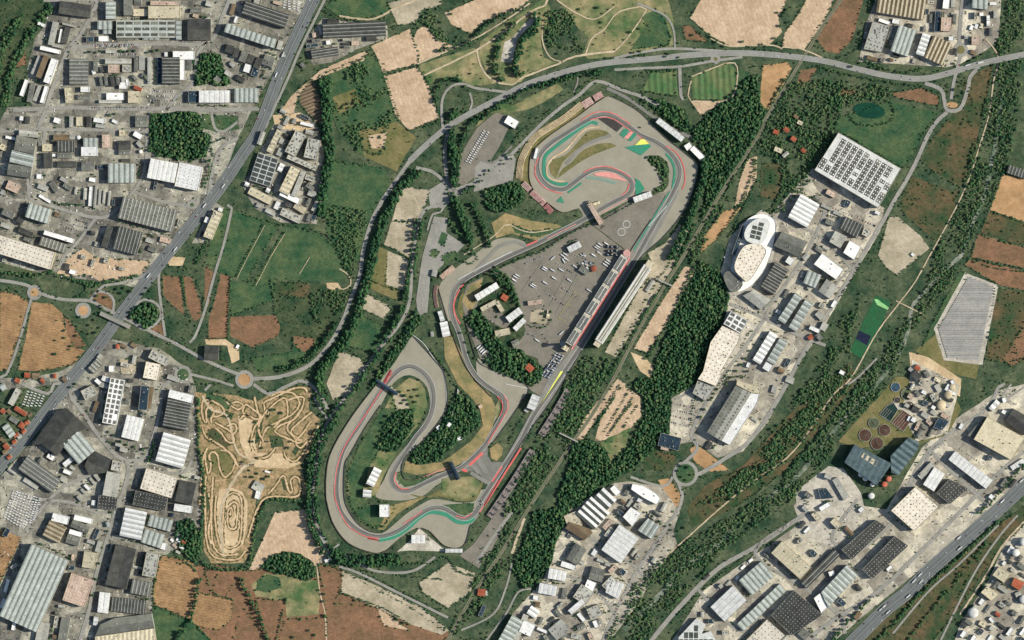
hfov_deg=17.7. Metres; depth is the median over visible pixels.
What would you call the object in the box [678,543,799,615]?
hedgerow trees
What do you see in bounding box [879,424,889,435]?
round tank
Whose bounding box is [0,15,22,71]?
hedgerow trees
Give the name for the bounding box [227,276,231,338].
hedgerow trees
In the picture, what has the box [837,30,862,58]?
hedgerow trees
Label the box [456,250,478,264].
hedgerow trees
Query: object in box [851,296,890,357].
sports pitch
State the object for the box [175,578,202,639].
hedgerow trees
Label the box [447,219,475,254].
hedgerow trees
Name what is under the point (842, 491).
building
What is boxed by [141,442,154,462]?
hedgerow trees
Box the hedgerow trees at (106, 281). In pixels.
[87,274,138,287]
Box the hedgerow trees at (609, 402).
[598,384,619,422]
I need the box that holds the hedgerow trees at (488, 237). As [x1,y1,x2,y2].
[470,201,491,247]
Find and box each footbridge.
[376,379,397,394]
[449,461,460,479]
[559,432,577,441]
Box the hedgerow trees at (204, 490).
[196,397,251,571]
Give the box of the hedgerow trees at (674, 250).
[666,157,709,260]
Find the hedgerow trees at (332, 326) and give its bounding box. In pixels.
[278,321,338,371]
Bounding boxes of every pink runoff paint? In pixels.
[593,171,626,180]
[624,132,633,138]
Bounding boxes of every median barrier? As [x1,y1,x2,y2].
[2,0,313,463]
[879,485,1023,615]
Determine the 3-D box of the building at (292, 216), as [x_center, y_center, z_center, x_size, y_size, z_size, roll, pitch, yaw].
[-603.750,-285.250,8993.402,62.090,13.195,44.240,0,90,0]
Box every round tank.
[859,429,870,441]
[868,418,878,427]
[868,493,874,498]
[870,437,882,449]
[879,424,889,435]
[891,382,899,391]
[894,397,900,402]
[901,388,912,399]
[905,401,913,409]
[936,400,945,409]
[944,391,951,398]
[949,384,954,389]
[968,608,977,617]
[1011,549,1019,556]
[1019,537,1023,545]
[1019,595,1023,603]
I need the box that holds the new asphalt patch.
[598,118,621,130]
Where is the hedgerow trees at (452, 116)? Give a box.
[446,107,459,187]
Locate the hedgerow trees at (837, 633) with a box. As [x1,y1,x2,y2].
[831,572,896,639]
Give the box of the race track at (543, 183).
[334,112,681,538]
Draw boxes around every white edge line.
[334,112,681,538]
[339,116,677,533]
[457,251,511,279]
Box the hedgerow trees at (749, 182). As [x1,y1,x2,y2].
[718,158,754,235]
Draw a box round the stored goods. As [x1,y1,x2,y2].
[0,0,1023,639]
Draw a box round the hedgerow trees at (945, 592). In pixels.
[907,541,988,639]
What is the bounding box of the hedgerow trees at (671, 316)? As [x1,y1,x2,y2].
[644,266,695,359]
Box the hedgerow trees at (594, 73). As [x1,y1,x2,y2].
[473,69,602,122]
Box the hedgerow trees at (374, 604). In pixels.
[339,591,409,624]
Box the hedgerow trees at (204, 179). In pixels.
[201,158,212,187]
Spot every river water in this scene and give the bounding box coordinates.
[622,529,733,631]
[756,96,1003,507]
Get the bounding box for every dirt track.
[199,448,207,505]
[201,400,214,422]
[202,427,237,465]
[204,450,235,477]
[204,477,245,560]
[205,399,224,417]
[208,493,211,543]
[211,477,237,555]
[214,496,219,543]
[215,422,234,443]
[222,492,242,548]
[225,400,243,409]
[226,501,238,529]
[227,423,237,434]
[240,404,261,419]
[247,475,301,537]
[250,397,260,451]
[253,448,275,458]
[258,410,267,441]
[259,397,288,447]
[264,387,307,402]
[272,391,300,427]
[274,396,304,443]
[284,426,318,461]
[287,409,301,437]
[290,412,311,440]
[295,422,309,448]
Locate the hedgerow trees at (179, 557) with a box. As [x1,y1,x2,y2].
[148,545,195,571]
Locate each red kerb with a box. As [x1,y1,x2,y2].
[334,373,391,538]
[453,284,463,323]
[469,452,483,465]
[479,480,498,513]
[485,448,521,505]
[488,395,508,442]
[534,157,561,193]
[581,111,629,123]
[583,166,629,176]
[590,117,642,138]
[666,146,685,189]
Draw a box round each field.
[0,291,27,370]
[0,529,20,581]
[16,51,26,67]
[18,302,83,370]
[55,249,149,282]
[64,315,85,348]
[90,293,112,309]
[151,322,163,336]
[152,556,198,618]
[153,606,209,639]
[154,560,448,639]
[163,275,183,313]
[183,275,200,320]
[193,592,232,629]
[202,114,238,131]
[205,266,212,306]
[205,570,238,597]
[206,208,277,280]
[206,393,229,408]
[208,274,228,338]
[208,428,229,446]
[230,315,279,346]
[231,226,348,313]
[235,606,265,639]
[249,509,326,570]
[253,342,317,370]
[256,575,281,592]
[256,598,284,639]
[280,282,309,297]
[280,618,327,639]
[283,50,369,113]
[293,336,315,351]
[299,81,323,123]
[319,565,410,639]
[320,55,399,154]
[323,161,390,266]
[327,0,389,19]
[348,316,383,350]
[348,408,398,527]
[356,506,383,524]
[368,133,386,147]
[371,29,417,71]
[378,610,407,629]
[384,68,438,130]
[396,471,437,486]
[414,26,452,61]
[430,249,439,257]
[438,232,447,244]
[442,252,457,264]
[443,503,473,515]
[445,0,527,32]
[512,224,566,236]
[575,379,625,439]
[595,384,640,440]
[631,11,670,48]
[634,267,695,351]
[642,72,677,95]
[643,450,675,470]
[658,478,680,506]
[682,26,707,41]
[688,362,853,527]
[690,0,786,45]
[690,445,728,471]
[691,64,735,99]
[692,100,721,114]
[701,207,739,251]
[735,156,756,205]
[736,68,750,88]
[760,62,791,108]
[761,163,784,199]
[782,0,832,48]
[796,68,816,89]
[817,0,862,53]
[831,101,937,168]
[840,88,862,96]
[864,507,1023,639]
[892,88,938,105]
[900,177,959,240]
[921,65,991,186]
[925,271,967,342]
[966,259,1023,289]
[971,234,1023,267]
[981,211,1023,244]
[986,289,1023,361]
[990,175,1023,221]
[1004,326,1023,365]
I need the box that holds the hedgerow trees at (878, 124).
[848,95,894,126]
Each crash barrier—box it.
[326,385,375,498]
[326,499,396,553]
[344,405,380,532]
[401,337,447,479]
[420,526,470,547]
[438,288,491,396]
[461,224,584,284]
[466,324,528,439]
[484,351,581,505]
[529,97,604,167]
[529,168,576,212]
[611,96,697,258]
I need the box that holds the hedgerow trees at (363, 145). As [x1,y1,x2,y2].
[345,121,383,155]
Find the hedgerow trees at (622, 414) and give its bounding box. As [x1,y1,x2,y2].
[610,393,633,431]
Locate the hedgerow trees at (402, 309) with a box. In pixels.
[331,218,423,415]
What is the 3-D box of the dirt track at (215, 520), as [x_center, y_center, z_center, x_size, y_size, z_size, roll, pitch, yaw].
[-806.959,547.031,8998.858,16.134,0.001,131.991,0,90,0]
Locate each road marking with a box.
[2,3,315,468]
[2,4,305,455]
[4,0,319,469]
[6,11,304,454]
[408,50,1020,158]
[423,53,1023,147]
[428,55,1021,146]
[878,480,1019,607]
[878,495,1018,621]
[885,494,1023,618]
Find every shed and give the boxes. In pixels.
[708,619,713,623]
[801,505,808,511]
[858,506,864,512]
[926,418,932,425]
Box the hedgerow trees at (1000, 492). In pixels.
[977,463,1023,513]
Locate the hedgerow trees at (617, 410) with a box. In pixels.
[604,393,627,431]
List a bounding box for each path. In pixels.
[202,395,254,460]
[219,460,255,556]
[237,225,264,277]
[256,234,284,284]
[316,566,326,639]
[338,268,350,289]
[339,0,416,19]
[417,3,529,64]
[424,0,547,75]
[447,0,842,639]
[464,224,553,254]
[476,50,613,84]
[511,518,525,553]
[542,23,562,62]
[546,127,599,181]
[557,0,614,19]
[585,6,639,53]
[614,6,646,50]
[665,38,998,556]
[688,62,737,102]
[710,38,781,48]
[782,47,821,57]
[896,300,921,313]
[960,521,1023,614]
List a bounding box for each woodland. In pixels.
[128,302,158,328]
[147,111,211,162]
[174,518,202,563]
[192,52,230,85]
[262,551,315,580]
[310,289,348,322]
[321,61,393,150]
[324,204,366,272]
[369,310,420,388]
[375,409,414,451]
[410,393,480,464]
[412,8,457,47]
[450,531,520,634]
[467,309,504,356]
[484,181,524,212]
[484,348,543,384]
[500,446,550,542]
[510,358,609,514]
[511,505,567,588]
[543,8,584,52]
[548,355,606,442]
[557,438,615,512]
[606,0,1023,639]
[609,260,729,476]
[643,97,691,131]
[646,155,668,191]
[687,177,734,263]
[691,74,766,217]
[696,369,857,505]
[715,407,812,496]
[759,75,843,214]
[769,293,861,458]
[816,80,891,150]
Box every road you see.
[0,0,318,474]
[0,128,146,132]
[0,279,237,374]
[0,299,31,378]
[13,106,258,111]
[22,382,60,394]
[24,474,93,531]
[25,152,29,197]
[28,110,151,218]
[29,131,45,196]
[37,0,98,127]
[38,498,114,513]
[59,217,96,265]
[67,0,230,49]
[69,398,129,639]
[89,272,145,301]
[98,290,114,313]
[112,531,180,551]
[121,379,172,461]
[131,298,162,330]
[134,191,199,207]
[134,460,192,474]
[157,272,165,335]
[166,43,208,110]
[173,367,233,386]
[189,204,232,342]
[207,137,238,194]
[210,112,238,131]
[253,160,410,380]
[253,379,328,409]
[266,0,325,127]
[310,166,452,555]
[313,396,328,419]
[319,543,339,561]
[339,565,448,618]
[345,555,435,573]
[408,50,1023,162]
[427,192,447,229]
[440,83,505,126]
[443,131,455,191]
[448,80,659,191]
[461,563,512,630]
[462,461,479,474]
[469,93,472,109]
[470,471,489,484]
[473,240,526,272]
[476,458,487,474]
[476,512,512,563]
[481,145,512,163]
[486,588,530,639]
[537,575,614,614]
[565,134,611,164]
[588,537,643,576]
[601,524,669,639]
[606,87,691,138]
[614,47,717,58]
[614,56,742,70]
[630,476,672,487]
[637,2,675,47]
[649,512,808,639]
[665,484,683,524]
[678,67,684,100]
[678,383,710,398]
[684,313,768,460]
[697,384,736,412]
[697,588,818,639]
[698,111,948,475]
[729,303,825,346]
[753,520,846,633]
[761,211,826,313]
[772,217,850,268]
[806,450,1023,639]
[825,265,854,300]
[830,441,944,549]
[845,477,1023,639]
[846,358,876,385]
[893,525,998,633]
[900,383,1004,499]
[924,67,979,112]
[927,447,988,505]
[940,515,1017,639]
[950,57,961,98]
[958,0,964,42]
[998,383,1023,403]
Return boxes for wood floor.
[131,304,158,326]
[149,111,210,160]
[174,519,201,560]
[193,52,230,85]
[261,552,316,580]
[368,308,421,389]
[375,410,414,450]
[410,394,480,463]
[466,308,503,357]
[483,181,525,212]
[484,349,543,385]
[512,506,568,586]
[557,438,616,508]
[613,262,729,474]
[645,97,689,132]
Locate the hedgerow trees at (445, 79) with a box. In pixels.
[433,77,461,103]
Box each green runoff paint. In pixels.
[379,510,474,541]
[542,121,597,185]
[568,183,581,192]
[620,129,628,136]
[625,144,650,154]
[628,133,636,140]
[633,192,669,249]
[635,178,644,194]
[665,153,675,187]
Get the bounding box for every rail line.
[448,1,839,638]
[451,5,837,634]
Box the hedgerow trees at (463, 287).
[461,274,481,289]
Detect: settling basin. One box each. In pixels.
[879,402,897,421]
[892,410,912,430]
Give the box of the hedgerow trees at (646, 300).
[614,259,672,359]
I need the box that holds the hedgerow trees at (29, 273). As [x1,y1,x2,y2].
[0,269,52,277]
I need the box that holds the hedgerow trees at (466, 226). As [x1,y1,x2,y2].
[447,192,473,243]
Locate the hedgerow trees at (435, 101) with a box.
[418,64,439,127]
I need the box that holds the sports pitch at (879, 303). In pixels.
[875,299,888,309]
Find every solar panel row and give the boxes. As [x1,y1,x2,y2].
[939,328,984,328]
[939,330,984,330]
[940,326,984,327]
[940,332,983,332]
[940,333,983,334]
[941,325,985,325]
[941,335,983,336]
[941,337,982,337]
[942,323,985,323]
[942,339,982,339]
[942,340,981,341]
[943,321,985,321]
[943,342,981,343]
[944,319,986,320]
[944,344,981,344]
[944,346,980,346]
[945,318,986,318]
[945,348,980,348]
[945,349,980,350]
[946,316,987,316]
[946,351,979,351]
[946,353,979,353]
[947,314,987,314]
[947,355,979,355]
[947,356,978,357]
[948,312,987,313]
[949,311,988,311]
[950,309,988,309]
[951,307,988,307]
[952,305,989,306]
[953,303,989,304]
[954,302,989,302]
[955,300,990,300]
[956,298,990,299]
[957,296,991,297]
[958,295,991,295]
[959,293,991,293]
[960,291,992,291]
[961,289,992,290]
[962,288,992,288]
[963,286,992,286]
[965,282,984,283]
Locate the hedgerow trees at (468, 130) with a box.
[454,118,475,187]
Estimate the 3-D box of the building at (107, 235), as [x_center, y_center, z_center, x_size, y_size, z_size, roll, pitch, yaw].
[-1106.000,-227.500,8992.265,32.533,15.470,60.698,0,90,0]
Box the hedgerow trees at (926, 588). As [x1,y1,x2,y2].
[875,520,998,639]
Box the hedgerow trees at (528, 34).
[511,11,541,77]
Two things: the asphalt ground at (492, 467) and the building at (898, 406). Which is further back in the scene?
the building at (898, 406)
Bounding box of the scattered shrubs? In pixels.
[0,0,1023,639]
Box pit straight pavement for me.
[471,191,678,523]
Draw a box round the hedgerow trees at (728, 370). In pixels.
[719,332,749,384]
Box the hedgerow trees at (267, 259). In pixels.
[254,232,284,285]
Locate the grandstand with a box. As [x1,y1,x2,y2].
[593,259,653,347]
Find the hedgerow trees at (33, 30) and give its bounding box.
[0,3,53,106]
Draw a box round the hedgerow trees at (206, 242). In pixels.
[195,217,210,263]
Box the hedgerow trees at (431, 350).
[430,348,469,398]
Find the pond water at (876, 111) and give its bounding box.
[853,103,884,118]
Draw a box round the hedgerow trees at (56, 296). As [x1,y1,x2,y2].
[38,283,86,298]
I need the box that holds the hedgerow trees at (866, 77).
[818,65,923,87]
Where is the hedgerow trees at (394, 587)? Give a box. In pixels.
[339,564,440,611]
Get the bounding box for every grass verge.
[204,448,232,474]
[266,413,278,436]
[276,388,303,397]
[333,89,360,113]
[358,122,415,170]
[367,278,399,300]
[372,247,389,283]
[410,482,482,500]
[457,292,463,318]
[519,102,592,185]
[549,130,608,178]
[557,143,615,177]
[839,376,960,447]
[915,334,978,378]
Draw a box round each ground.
[0,0,46,108]
[0,0,306,286]
[0,0,1023,639]
[0,339,202,639]
[30,288,38,296]
[78,306,87,314]
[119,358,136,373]
[168,257,184,265]
[177,369,188,379]
[192,203,223,242]
[195,387,319,563]
[205,339,238,362]
[216,488,247,553]
[222,410,233,419]
[238,373,250,385]
[238,416,299,467]
[242,106,323,223]
[251,573,319,616]
[255,419,263,443]
[269,435,283,447]
[273,113,313,130]
[275,282,352,345]
[292,444,301,455]
[306,18,387,64]
[326,283,340,289]
[326,336,484,552]
[327,352,363,399]
[341,571,448,634]
[347,378,427,500]
[359,294,390,318]
[378,497,423,529]
[384,221,415,257]
[386,251,408,289]
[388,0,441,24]
[391,387,408,409]
[392,186,429,220]
[403,337,495,474]
[416,216,464,314]
[420,48,494,85]
[420,563,474,607]
[429,182,469,207]
[438,238,525,320]
[441,476,480,499]
[457,113,508,184]
[460,500,512,567]
[462,224,623,395]
[462,278,482,312]
[464,273,543,387]
[465,447,503,480]
[466,323,490,356]
[474,154,515,191]
[475,84,562,127]
[476,359,528,442]
[480,0,556,82]
[482,307,509,328]
[490,443,502,460]
[492,213,560,239]
[494,400,499,417]
[512,481,679,639]
[529,96,697,258]
[530,309,548,324]
[560,0,673,58]
[593,192,666,250]
[601,428,629,460]
[605,224,687,356]
[631,352,653,377]
[648,155,668,193]
[669,168,883,456]
[673,384,1023,639]
[676,464,694,482]
[859,0,1000,66]
[878,216,928,274]
[901,360,959,440]
[909,352,960,395]
[947,102,957,107]
[955,526,1023,639]
[957,46,964,53]
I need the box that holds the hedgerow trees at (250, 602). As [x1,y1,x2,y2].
[239,576,270,639]
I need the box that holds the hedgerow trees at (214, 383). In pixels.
[192,376,234,385]
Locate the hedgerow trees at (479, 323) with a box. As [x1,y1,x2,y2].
[476,315,491,334]
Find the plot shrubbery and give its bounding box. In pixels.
[0,0,1023,639]
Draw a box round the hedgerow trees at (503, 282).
[490,269,518,303]
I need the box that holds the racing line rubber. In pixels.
[337,115,678,535]
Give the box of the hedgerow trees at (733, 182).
[700,126,767,237]
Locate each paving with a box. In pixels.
[397,528,444,551]
[501,16,536,62]
[713,320,757,386]
[728,210,778,298]
[796,466,863,546]
[934,273,997,364]
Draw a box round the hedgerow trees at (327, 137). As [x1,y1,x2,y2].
[315,78,335,219]
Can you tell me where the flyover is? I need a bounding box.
[99,311,130,328]
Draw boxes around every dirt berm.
[198,447,208,505]
[200,399,215,424]
[201,427,238,466]
[203,477,246,561]
[204,449,236,478]
[205,398,223,418]
[207,493,212,543]
[209,477,237,556]
[213,496,220,543]
[214,421,235,444]
[221,491,243,549]
[225,399,244,410]
[225,499,239,530]
[226,422,238,433]
[239,403,256,421]
[246,474,302,537]
[248,396,260,451]
[254,447,275,459]
[256,409,268,441]
[258,396,289,447]
[263,386,308,403]
[272,390,301,428]
[274,395,305,444]
[283,425,319,462]
[286,409,301,437]
[290,411,312,441]
[294,422,311,449]
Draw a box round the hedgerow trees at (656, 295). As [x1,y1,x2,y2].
[607,223,696,376]
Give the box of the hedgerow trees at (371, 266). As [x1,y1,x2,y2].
[314,168,421,406]
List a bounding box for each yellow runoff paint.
[544,371,562,398]
[636,139,648,144]
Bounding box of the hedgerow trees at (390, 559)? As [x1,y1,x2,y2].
[305,413,401,567]
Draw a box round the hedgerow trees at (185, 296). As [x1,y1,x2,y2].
[181,276,192,321]
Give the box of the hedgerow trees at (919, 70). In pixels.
[860,57,922,72]
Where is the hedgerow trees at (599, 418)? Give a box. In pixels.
[576,395,615,446]
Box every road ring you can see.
[27,285,41,299]
[68,388,79,398]
[75,302,90,317]
[174,366,191,382]
[187,200,196,209]
[235,370,253,388]
[673,461,697,485]
[710,56,720,63]
[953,43,967,56]
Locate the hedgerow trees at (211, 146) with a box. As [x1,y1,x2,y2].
[209,137,225,156]
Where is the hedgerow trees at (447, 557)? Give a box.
[396,556,473,575]
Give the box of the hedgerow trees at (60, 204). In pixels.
[51,200,94,209]
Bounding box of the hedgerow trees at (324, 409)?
[319,370,328,416]
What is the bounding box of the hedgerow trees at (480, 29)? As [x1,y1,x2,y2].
[437,7,526,52]
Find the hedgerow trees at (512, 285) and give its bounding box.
[494,266,520,306]
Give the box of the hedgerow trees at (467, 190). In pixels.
[460,158,511,194]
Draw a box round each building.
[0,222,11,229]
[0,598,5,608]
[1,208,14,218]
[3,528,10,536]
[3,579,9,592]
[6,180,20,192]
[8,388,21,405]
[9,415,18,424]
[10,563,17,569]
[11,622,15,629]
[16,217,23,224]
[18,227,33,237]
[19,79,28,96]
[19,130,37,137]
[23,237,32,242]
[23,477,39,489]
[25,116,30,123]
[26,82,35,102]
[31,55,42,75]
[32,373,39,377]
[33,85,41,100]
[36,55,49,78]
[37,136,42,145]
[37,183,48,191]
[38,194,50,202]
[40,46,60,53]
[40,86,48,102]
[43,58,58,83]
[44,153,52,167]
[44,230,74,242]
[44,378,50,383]
[48,22,58,45]
[49,181,59,192]
[51,513,69,524]
[53,117,60,123]
[53,135,68,140]
[53,616,58,627]
[57,152,71,157]
[57,161,76,167]
[58,29,62,42]
[58,617,70,639]
[60,476,67,482]
[61,26,70,43]
[62,23,75,27]
[62,457,72,466]
[63,183,72,190]
[63,469,71,475]
[64,263,69,270]
[66,534,80,545]
[68,565,74,569]
[69,116,73,126]
[69,134,75,139]
[69,269,76,274]
[69,529,82,536]
[70,519,90,533]
[74,514,92,523]
[78,95,90,99]
[81,87,89,91]
[81,147,97,155]
[81,161,94,170]
[81,385,96,399]
[83,188,86,199]
[86,37,93,41]
[86,116,91,126]
[87,539,94,544]
[88,187,92,205]
[92,401,99,411]
[92,528,99,539]
[93,60,97,71]
[93,117,104,123]
[93,185,97,207]
[93,474,100,481]
[95,123,105,127]
[95,540,102,551]
[97,165,105,168]
[98,189,101,204]
[99,36,108,41]
[99,76,103,85]
[99,100,121,102]
[99,382,108,388]
[101,226,112,247]
[102,135,110,147]
[102,191,105,203]
[104,76,107,85]
[105,59,131,63]
[106,50,115,52]
[106,93,123,99]
[107,192,110,205]
[108,65,119,72]
[109,366,114,371]
[109,544,113,553]
[110,76,115,86]
[111,460,121,471]
[115,76,120,84]
[117,38,137,39]
[118,141,130,149]
[119,82,126,88]
[119,150,130,154]
[120,362,129,366]
[120,447,127,452]
[121,159,130,162]
[122,65,131,71]
[124,0,132,15]
[132,355,136,363]
[133,131,142,139]
[134,0,141,4]
[134,57,137,71]
[135,116,147,126]
[135,479,139,486]
[139,56,144,69]
[139,386,149,409]
[145,237,153,243]
[147,245,156,252]
[147,387,153,408]
[148,57,151,83]
[148,349,169,365]
[151,1,177,5]
[157,57,161,83]
[160,236,171,243]
[160,543,166,549]
[167,374,179,381]
[168,389,193,402]
[173,51,194,59]
[174,503,191,512]
[180,60,184,79]
[187,60,191,69]
[188,91,198,102]
[190,8,201,12]
[204,346,218,359]
[205,0,212,6]
[213,75,221,83]
[224,70,232,76]
[225,44,234,53]
[229,3,235,14]
[232,48,239,57]
[235,75,245,82]
[238,50,248,62]
[243,64,251,72]
[246,54,255,64]
[251,68,259,76]
[251,480,264,492]
[253,57,262,69]
[255,490,260,498]
[257,131,265,144]
[262,54,275,67]
[265,208,275,215]
[274,201,280,209]
[276,40,282,49]
[276,148,283,156]
[278,173,285,182]
[279,192,300,203]
[280,208,301,222]
[283,115,289,125]
[284,201,291,207]
[287,154,317,170]
[291,170,305,196]
[300,114,309,120]
[300,121,313,126]
[305,129,313,134]
[305,174,315,181]
[305,198,311,206]
[306,43,317,47]
[306,183,314,190]
[306,213,311,221]
[307,189,316,197]
[311,201,319,211]
[311,212,316,220]
[318,533,327,543]
[327,18,339,22]
[352,41,359,45]
[366,36,376,41]
[379,504,388,516]
[431,270,437,276]
[478,605,485,616]
[504,115,518,128]
[511,339,519,346]
[513,613,528,639]
[519,620,535,636]
[528,299,542,305]
[534,148,538,158]
[537,627,547,633]
[554,608,561,616]
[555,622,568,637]
[561,561,575,569]
[561,588,566,598]
[566,249,630,349]
[571,633,582,639]
[577,612,585,621]
[577,623,585,629]
[579,265,588,274]
[585,579,596,590]
[586,604,602,619]
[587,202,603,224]
[587,632,593,639]
[588,566,604,581]
[591,548,597,555]
[592,620,598,627]
[597,557,604,562]
[602,519,612,529]
[602,575,617,591]
[604,526,614,537]
[608,564,616,572]
[610,485,620,495]
[623,507,641,526]
[633,502,641,509]
[645,280,654,291]
[660,502,667,512]
[684,142,692,150]
[690,146,704,160]
[705,441,711,449]
[722,630,728,634]
[732,224,743,255]
[762,362,772,371]
[771,385,777,392]
[777,367,784,373]
[784,358,790,366]
[785,256,794,264]
[785,375,794,383]
[797,628,810,639]
[802,253,809,260]
[804,491,811,498]
[804,526,810,533]
[809,325,819,332]
[809,549,816,556]
[814,310,824,319]
[814,593,826,612]
[815,245,823,253]
[815,333,822,340]
[818,279,837,298]
[818,488,832,498]
[819,322,827,331]
[819,502,830,511]
[821,203,831,210]
[824,473,831,478]
[825,189,836,197]
[825,219,834,225]
[829,231,846,247]
[831,300,837,307]
[832,477,849,499]
[837,597,845,606]
[843,241,860,259]
[844,199,850,206]
[844,526,853,535]
[854,611,861,619]
[862,227,870,236]
[866,55,877,61]
[878,18,889,24]
[892,19,899,23]
[893,400,901,409]
[910,370,921,381]
[911,405,919,412]
[914,422,920,430]
[915,429,922,437]
[917,461,934,479]
[920,411,929,418]
[923,370,930,377]
[929,14,932,22]
[929,393,936,402]
[933,417,948,429]
[934,11,940,31]
[934,384,941,391]
[940,17,951,31]
[940,412,949,419]
[942,0,949,8]
[950,0,954,7]
[952,14,956,23]
[960,630,966,637]
[964,618,972,625]
[967,416,985,438]
[971,36,979,44]
[978,598,984,605]
[989,28,992,35]
[993,11,997,17]
[993,581,999,588]
[997,585,1007,593]
[998,601,1006,608]
[998,634,1007,639]
[1000,478,1007,486]
[1006,627,1013,635]
[1009,479,1016,487]
[1015,541,1020,548]
[1016,561,1023,569]
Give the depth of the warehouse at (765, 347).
8984.75 m
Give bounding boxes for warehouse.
[0,143,6,150]
[0,235,55,269]
[0,383,6,391]
[0,544,69,631]
[2,423,15,438]
[7,164,32,177]
[9,150,34,166]
[14,135,36,153]
[19,456,60,491]
[25,203,52,223]
[32,408,87,455]
[35,622,49,639]
[39,236,67,252]
[42,144,51,150]
[43,520,66,542]
[57,141,74,151]
[58,1,91,17]
[63,573,93,606]
[64,88,72,102]
[64,432,94,463]
[69,59,88,84]
[76,117,82,125]
[82,551,96,568]
[83,138,98,146]
[85,451,111,474]
[88,358,102,373]
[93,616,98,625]
[95,628,155,639]
[96,613,154,635]
[97,21,112,29]
[97,591,110,612]
[98,495,117,509]
[101,375,109,382]
[102,378,124,424]
[103,29,111,33]
[103,471,120,496]
[106,1,115,19]
[106,544,136,588]
[108,164,135,182]
[110,597,146,614]
[113,226,142,254]
[116,20,175,37]
[118,196,177,231]
[119,130,125,135]
[119,507,146,539]
[121,414,144,440]
[128,91,139,102]
[130,579,151,596]
[133,9,147,15]
[133,490,167,510]
[140,468,177,497]
[141,528,164,547]
[142,38,159,39]
[142,552,159,577]
[143,361,160,380]
[147,158,178,182]
[147,514,173,531]
[148,6,179,18]
[155,432,190,468]
[162,57,179,83]
[163,398,191,430]
[175,162,202,190]
[175,480,196,504]
[176,20,181,39]
[187,19,210,40]
[199,90,229,102]
[204,210,222,239]
[224,23,276,48]
[234,88,258,102]
[242,0,289,27]
[248,187,273,204]
[250,153,278,186]
[267,129,282,152]
[277,163,284,171]
[279,166,300,194]
[285,130,305,155]
[293,203,306,213]
[304,138,320,159]
[311,47,338,58]
[323,21,385,38]
[363,489,371,497]
[366,467,381,486]
[411,535,425,542]
[438,310,444,321]
[440,321,449,336]
[445,548,462,552]
[474,282,499,300]
[480,299,496,311]
[495,328,510,336]
[496,300,504,312]
[498,615,522,639]
[506,307,522,322]
[513,318,525,330]
[527,393,539,410]
[527,605,539,618]
[538,583,557,595]
[548,568,566,580]
[548,619,569,639]
[562,345,569,351]
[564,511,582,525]
[565,522,592,539]
[566,543,586,564]
[567,241,581,252]
[568,599,584,614]
[573,584,593,604]
[576,496,608,529]
[594,487,615,509]
[601,524,638,562]
[606,578,624,598]
[631,484,660,504]
[633,191,652,202]
[638,518,659,538]
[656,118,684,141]
[658,433,680,449]
[678,618,714,639]
[693,380,714,400]
[698,326,739,385]
[707,385,749,439]
[710,585,746,621]
[722,393,759,444]
[723,271,742,291]
[723,311,747,333]
[730,214,775,290]
[734,244,765,281]
[736,380,760,392]
[737,583,785,630]
[739,561,773,594]
[743,291,770,309]
[744,218,769,243]
[746,619,784,639]
[752,331,776,363]
[760,262,787,294]
[766,338,786,364]
[771,541,810,578]
[771,590,821,635]
[773,232,806,256]
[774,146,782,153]
[777,293,801,323]
[787,194,818,227]
[788,299,812,331]
[801,549,839,587]
[803,270,820,287]
[811,511,820,520]
[814,253,843,279]
[815,133,900,207]
[821,565,857,606]
[830,518,841,528]
[839,216,863,237]
[841,520,886,559]
[844,444,890,485]
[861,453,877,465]
[862,536,907,578]
[864,21,889,51]
[876,0,925,19]
[890,25,916,56]
[890,437,918,474]
[891,486,938,530]
[915,33,930,56]
[923,35,951,65]
[923,467,944,490]
[934,376,941,382]
[936,479,967,503]
[948,451,992,488]
[971,0,987,9]
[974,417,1023,459]
[978,620,986,627]
[981,586,998,600]
[986,15,989,26]
[988,400,999,410]
[992,566,1010,582]
[1005,408,1023,434]
[1006,165,1023,178]
[1006,545,1013,553]
[1010,458,1023,469]
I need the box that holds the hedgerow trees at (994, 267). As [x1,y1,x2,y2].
[965,257,1023,271]
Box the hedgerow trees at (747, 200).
[728,159,755,236]
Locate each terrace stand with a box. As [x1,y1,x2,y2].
[433,285,438,307]
[440,265,454,279]
[487,449,535,518]
[516,102,583,178]
[521,181,530,191]
[530,190,545,205]
[539,388,571,436]
[543,204,553,213]
[581,97,593,108]
[593,91,603,100]
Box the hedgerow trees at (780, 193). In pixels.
[767,167,785,211]
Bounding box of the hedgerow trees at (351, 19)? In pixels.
[322,10,395,29]
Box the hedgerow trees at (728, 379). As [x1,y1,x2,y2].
[710,375,749,399]
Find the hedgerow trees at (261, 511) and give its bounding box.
[249,497,302,555]
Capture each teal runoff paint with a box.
[586,176,615,184]
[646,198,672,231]
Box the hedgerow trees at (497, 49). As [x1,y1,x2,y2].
[491,21,515,81]
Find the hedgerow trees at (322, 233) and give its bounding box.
[278,223,350,275]
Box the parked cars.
[59,83,979,614]
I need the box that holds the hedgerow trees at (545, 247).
[501,224,588,267]
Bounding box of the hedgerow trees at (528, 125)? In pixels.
[512,109,551,143]
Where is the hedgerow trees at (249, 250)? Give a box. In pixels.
[236,224,263,276]
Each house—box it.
[3,443,10,449]
[14,406,27,416]
[18,421,25,428]
[24,372,29,377]
[133,85,142,91]
[477,589,485,595]
[501,293,508,301]
[525,363,533,372]
[914,364,920,370]
[1011,578,1023,589]
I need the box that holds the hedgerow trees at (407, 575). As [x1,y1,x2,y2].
[358,569,442,579]
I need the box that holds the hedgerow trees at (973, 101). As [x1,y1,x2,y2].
[959,75,973,127]
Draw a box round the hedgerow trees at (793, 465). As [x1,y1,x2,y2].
[785,382,866,476]
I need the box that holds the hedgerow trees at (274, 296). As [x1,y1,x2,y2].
[270,279,275,315]
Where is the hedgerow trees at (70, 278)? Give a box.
[47,272,96,287]

